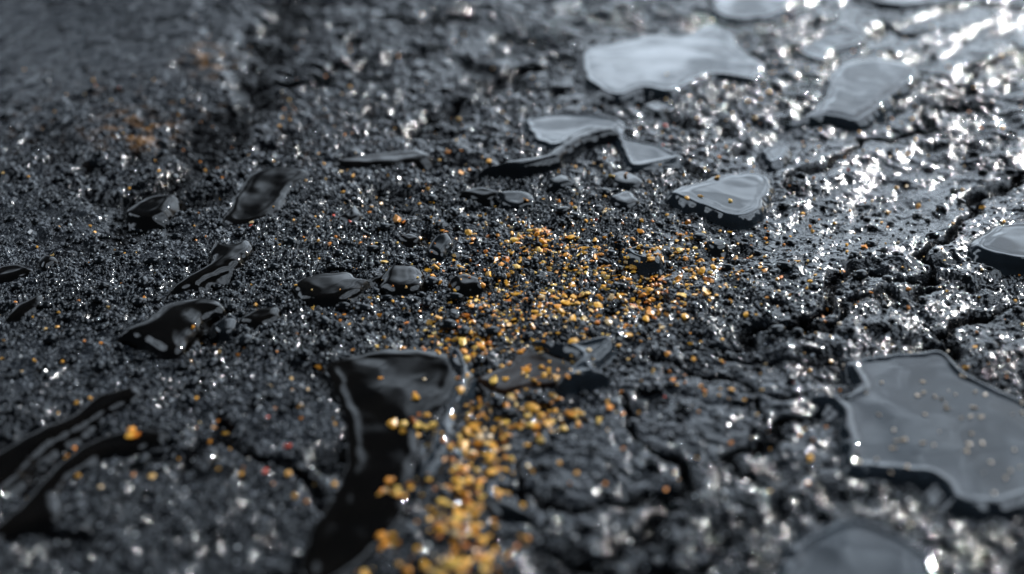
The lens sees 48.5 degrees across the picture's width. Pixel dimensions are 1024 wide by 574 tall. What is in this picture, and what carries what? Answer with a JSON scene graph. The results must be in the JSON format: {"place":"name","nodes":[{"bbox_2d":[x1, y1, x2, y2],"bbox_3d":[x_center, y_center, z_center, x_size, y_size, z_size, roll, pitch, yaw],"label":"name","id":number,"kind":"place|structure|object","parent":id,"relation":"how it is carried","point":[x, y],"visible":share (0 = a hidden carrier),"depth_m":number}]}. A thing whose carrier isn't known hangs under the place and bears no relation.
{"place":"outdoors","nodes":[
{"label":"outdoors","id":0,"kind":"place"},
{"bbox_2d":[0,0,1023,573],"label":"asphalt ground","id":1,"kind":"structure","parent":0,"point":[34,40],"depth_m":2.00},
{"bbox_2d":[0,264,34,283],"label":"dark water drop","id":2,"kind":"object","parent":1,"relation":"on","point":[10,273],"visible":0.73,"depth_m":1.92},
{"bbox_2d":[5,294,45,321],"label":"dark water drop","id":3,"kind":"object","parent":1,"relation":"on","point":[24,309],"visible":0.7,"depth_m":1.83},
{"bbox_2d":[35,254,59,270],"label":"dark water drop","id":4,"kind":"object","parent":1,"relation":"on","point":[45,262],"visible":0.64,"depth_m":1.95},
{"bbox_2d":[0,386,141,504],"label":"dark water drop","id":5,"kind":"object","parent":1,"relation":"on","point":[21,459],"visible":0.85,"depth_m":1.56},
{"bbox_2d":[0,428,168,544],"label":"dark water drop","id":6,"kind":"object","parent":1,"relation":"on","point":[37,510],"visible":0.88,"depth_m":1.49},
{"bbox_2d":[120,194,186,233],"bbox_3d":[-0.680,-0.142,2.145,0.112,0.030,0.130,0,32,0],"label":"dark water drop","id":7,"kind":"object","parent":1,"relation":"on","point":[143,214],"visible":0.92,"depth_m":2.12},
{"bbox_2d":[116,298,229,359],"bbox_3d":[-0.527,0.063,1.800,0.162,0.048,0.198,14,35,21],"label":"dark water drop","id":8,"kind":"object","parent":1,"relation":"on","point":[166,332],"visible":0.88,"depth_m":1.76},
{"bbox_2d":[194,448,221,479],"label":"water drop","id":9,"kind":"object","parent":1,"relation":"on","point":[211,457],"visible":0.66,"depth_m":1.51},
{"bbox_2d":[164,239,254,299],"bbox_3d":[-0.509,-0.023,1.946,0.122,0.040,0.245,7,33,11],"label":"dark water drop","id":10,"kind":"object","parent":1,"relation":"on","point":[226,260],"visible":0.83,"depth_m":1.94},
{"bbox_2d":[207,317,239,345],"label":"water drop","id":11,"kind":"object","parent":1,"relation":"on","point":[224,329],"visible":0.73,"depth_m":1.78},
{"bbox_2d":[239,306,281,329],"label":"dark water drop","id":12,"kind":"object","parent":1,"relation":"on","point":[255,319],"visible":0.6,"depth_m":1.81},
{"bbox_2d":[223,167,308,225],"bbox_3d":[-0.470,-0.167,2.184,0.170,0.031,0.275,0,32,0],"label":"dark water drop","id":13,"kind":"object","parent":1,"relation":"on","point":[260,194],"visible":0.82,"depth_m":2.18},
{"bbox_2d":[291,272,382,307],"bbox_3d":[-0.289,0.009,1.895,0.192,0.041,0.136,0,32,0],"label":"dark water drop","id":14,"kind":"object","parent":1,"relation":"on","point":[325,291],"visible":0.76,"depth_m":1.88},
{"bbox_2d":[337,205,362,221],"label":"dark water drop","id":15,"kind":"object","parent":1,"relation":"on","point":[352,213],"visible":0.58,"depth_m":2.10},
{"bbox_2d":[294,348,458,573],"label":"dark water drop","id":16,"kind":"object","parent":1,"relation":"on","point":[355,518],"visible":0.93,"depth_m":1.55},
{"bbox_2d":[333,149,432,169],"bbox_3d":[-0.261,-0.249,2.309,0.234,0.031,0.101,-8,33,-12],"label":"dark water drop","id":17,"kind":"object","parent":1,"relation":"on","point":[420,159],"visible":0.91,"depth_m":2.30},
{"bbox_2d":[377,265,427,295],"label":"dark water drop","id":18,"kind":"object","parent":1,"relation":"on","point":[399,277],"visible":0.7,"depth_m":1.89},
{"bbox_2d":[397,233,425,247],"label":"dark water drop","id":19,"kind":"object","parent":1,"relation":"on","point":[408,240],"visible":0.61,"depth_m":2.02},
{"bbox_2d":[425,233,454,261],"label":"water drop","id":20,"kind":"object","parent":1,"relation":"on","point":[442,247],"visible":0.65,"depth_m":1.99},
{"bbox_2d":[416,348,478,486],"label":"water puddle","id":21,"kind":"object","parent":1,"relation":"on","point":[432,463],"visible":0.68,"depth_m":1.56},
{"bbox_2d":[447,274,489,297],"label":"dark water drop","id":22,"kind":"object","parent":1,"relation":"on","point":[468,287],"visible":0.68,"depth_m":1.88},
{"bbox_2d":[455,187,499,207],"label":"dark water drop","id":23,"kind":"object","parent":1,"relation":"on","point":[484,196],"visible":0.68,"depth_m":2.15},
{"bbox_2d":[484,499,534,524],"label":"water drop","id":24,"kind":"object","parent":1,"relation":"on","point":[504,510],"visible":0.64,"depth_m":1.43},
{"bbox_2d":[0,22,1023,573],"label":"quartz grit","id":25,"kind":"object","parent":1,"relation":"on","point":[790,378],"visible":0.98,"depth_m":1.89},
{"bbox_2d":[0,13,1023,502],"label":"orange specks","id":26,"kind":"object","parent":1,"relation":"on","point":[694,359],"visible":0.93,"depth_m":1.90},
{"bbox_2d":[0,8,1023,573],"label":"water beads","id":27,"kind":"object","parent":1,"relation":"on","point":[672,542],"visible":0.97,"depth_m":1.80},
{"bbox_2d":[494,190,535,210],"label":"water drop","id":28,"kind":"object","parent":1,"relation":"on","point":[509,199],"visible":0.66,"depth_m":2.13},
{"bbox_2d":[476,345,572,396],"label":"amber water pool","id":29,"kind":"structure","parent":1,"relation":"in","point":[516,381],"depth_m":1.68},
{"bbox_2d":[64,73,1023,573],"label":"gold flakes","id":30,"kind":"object","parent":1,"relation":"on","point":[454,519],"visible":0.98,"depth_m":1.66},
{"bbox_2d":[473,126,619,183],"bbox_3d":[0.087,-0.260,2.296,0.374,0.053,0.120,-24,39,-33],"label":"water drop","id":31,"kind":"object","parent":1,"relation":"on","point":[570,149],"visible":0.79,"depth_m":2.26},
{"bbox_2d":[545,174,576,192],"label":"water drop","id":32,"kind":"object","parent":1,"relation":"on","point":[556,183],"visible":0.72,"depth_m":2.18},
{"bbox_2d":[531,336,616,394],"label":"water puddle","id":33,"kind":"object","parent":1,"relation":"on","point":[602,353],"visible":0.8,"depth_m":1.68},
{"bbox_2d":[521,113,684,173],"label":"water puddle","id":34,"kind":"object","parent":1,"relation":"on","point":[551,131],"visible":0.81,"depth_m":2.36},
{"bbox_2d":[607,191,639,210],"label":"water drop","id":35,"kind":"object","parent":1,"relation":"on","point":[627,200],"visible":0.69,"depth_m":2.12},
{"bbox_2d":[606,171,644,190],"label":"water drop","id":36,"kind":"object","parent":1,"relation":"on","point":[620,180],"visible":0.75,"depth_m":2.19},
{"bbox_2d":[618,246,669,280],"bbox_3d":[0.224,-0.042,1.945,0.119,0.044,0.106,0,32,0],"label":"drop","id":37,"kind":"object","parent":1,"relation":"on","point":[644,268],"visible":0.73,"depth_m":1.92},
{"bbox_2d":[638,101,670,123],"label":"water drop","id":38,"kind":"object","parent":1,"relation":"on","point":[655,109],"visible":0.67,"depth_m":2.47},
{"bbox_2d":[576,24,766,105],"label":"water puddle","id":39,"kind":"object","parent":1,"relation":"on","point":[631,71],"visible":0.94,"depth_m":2.69},
{"bbox_2d":[705,239,729,259],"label":"water drop","id":40,"kind":"object","parent":1,"relation":"on","point":[716,247],"visible":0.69,"depth_m":1.97},
{"bbox_2d":[664,172,775,229],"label":"water puddle","id":41,"kind":"object","parent":1,"relation":"on","point":[751,195],"visible":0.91,"depth_m":2.11},
{"bbox_2d":[706,0,801,25],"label":"water puddle","id":42,"kind":"object","parent":1,"relation":"on","point":[739,11],"visible":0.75,"depth_m":3.04},
{"bbox_2d":[756,144,792,170],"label":"water puddle","id":43,"kind":"object","parent":1,"relation":"on","point":[774,157],"visible":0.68,"depth_m":2.29},
{"bbox_2d":[796,32,867,64],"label":"water puddle","id":44,"kind":"object","parent":1,"relation":"on","point":[823,49],"visible":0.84,"depth_m":2.82},
{"bbox_2d":[783,58,920,131],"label":"water puddle","id":45,"kind":"object","parent":1,"relation":"on","point":[860,94],"visible":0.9,"depth_m":2.55},
{"bbox_2d":[769,518,947,573],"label":"water puddle","id":46,"kind":"object","parent":1,"relation":"on","point":[857,546],"visible":1,"depth_m":1.35},
{"bbox_2d":[856,0,959,9],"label":"water puddle","id":47,"kind":"object","parent":1,"relation":"on","point":[896,4],"visible":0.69,"depth_m":3.09},
{"bbox_2d":[808,350,1023,523],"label":"water puddle","id":48,"kind":"object","parent":1,"relation":"on","point":[945,474],"visible":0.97,"depth_m":1.54},
{"bbox_2d":[968,223,1023,276],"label":"water puddle","id":49,"kind":"object","parent":1,"relation":"on","point":[1001,248],"visible":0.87,"depth_m":1.97}
]}

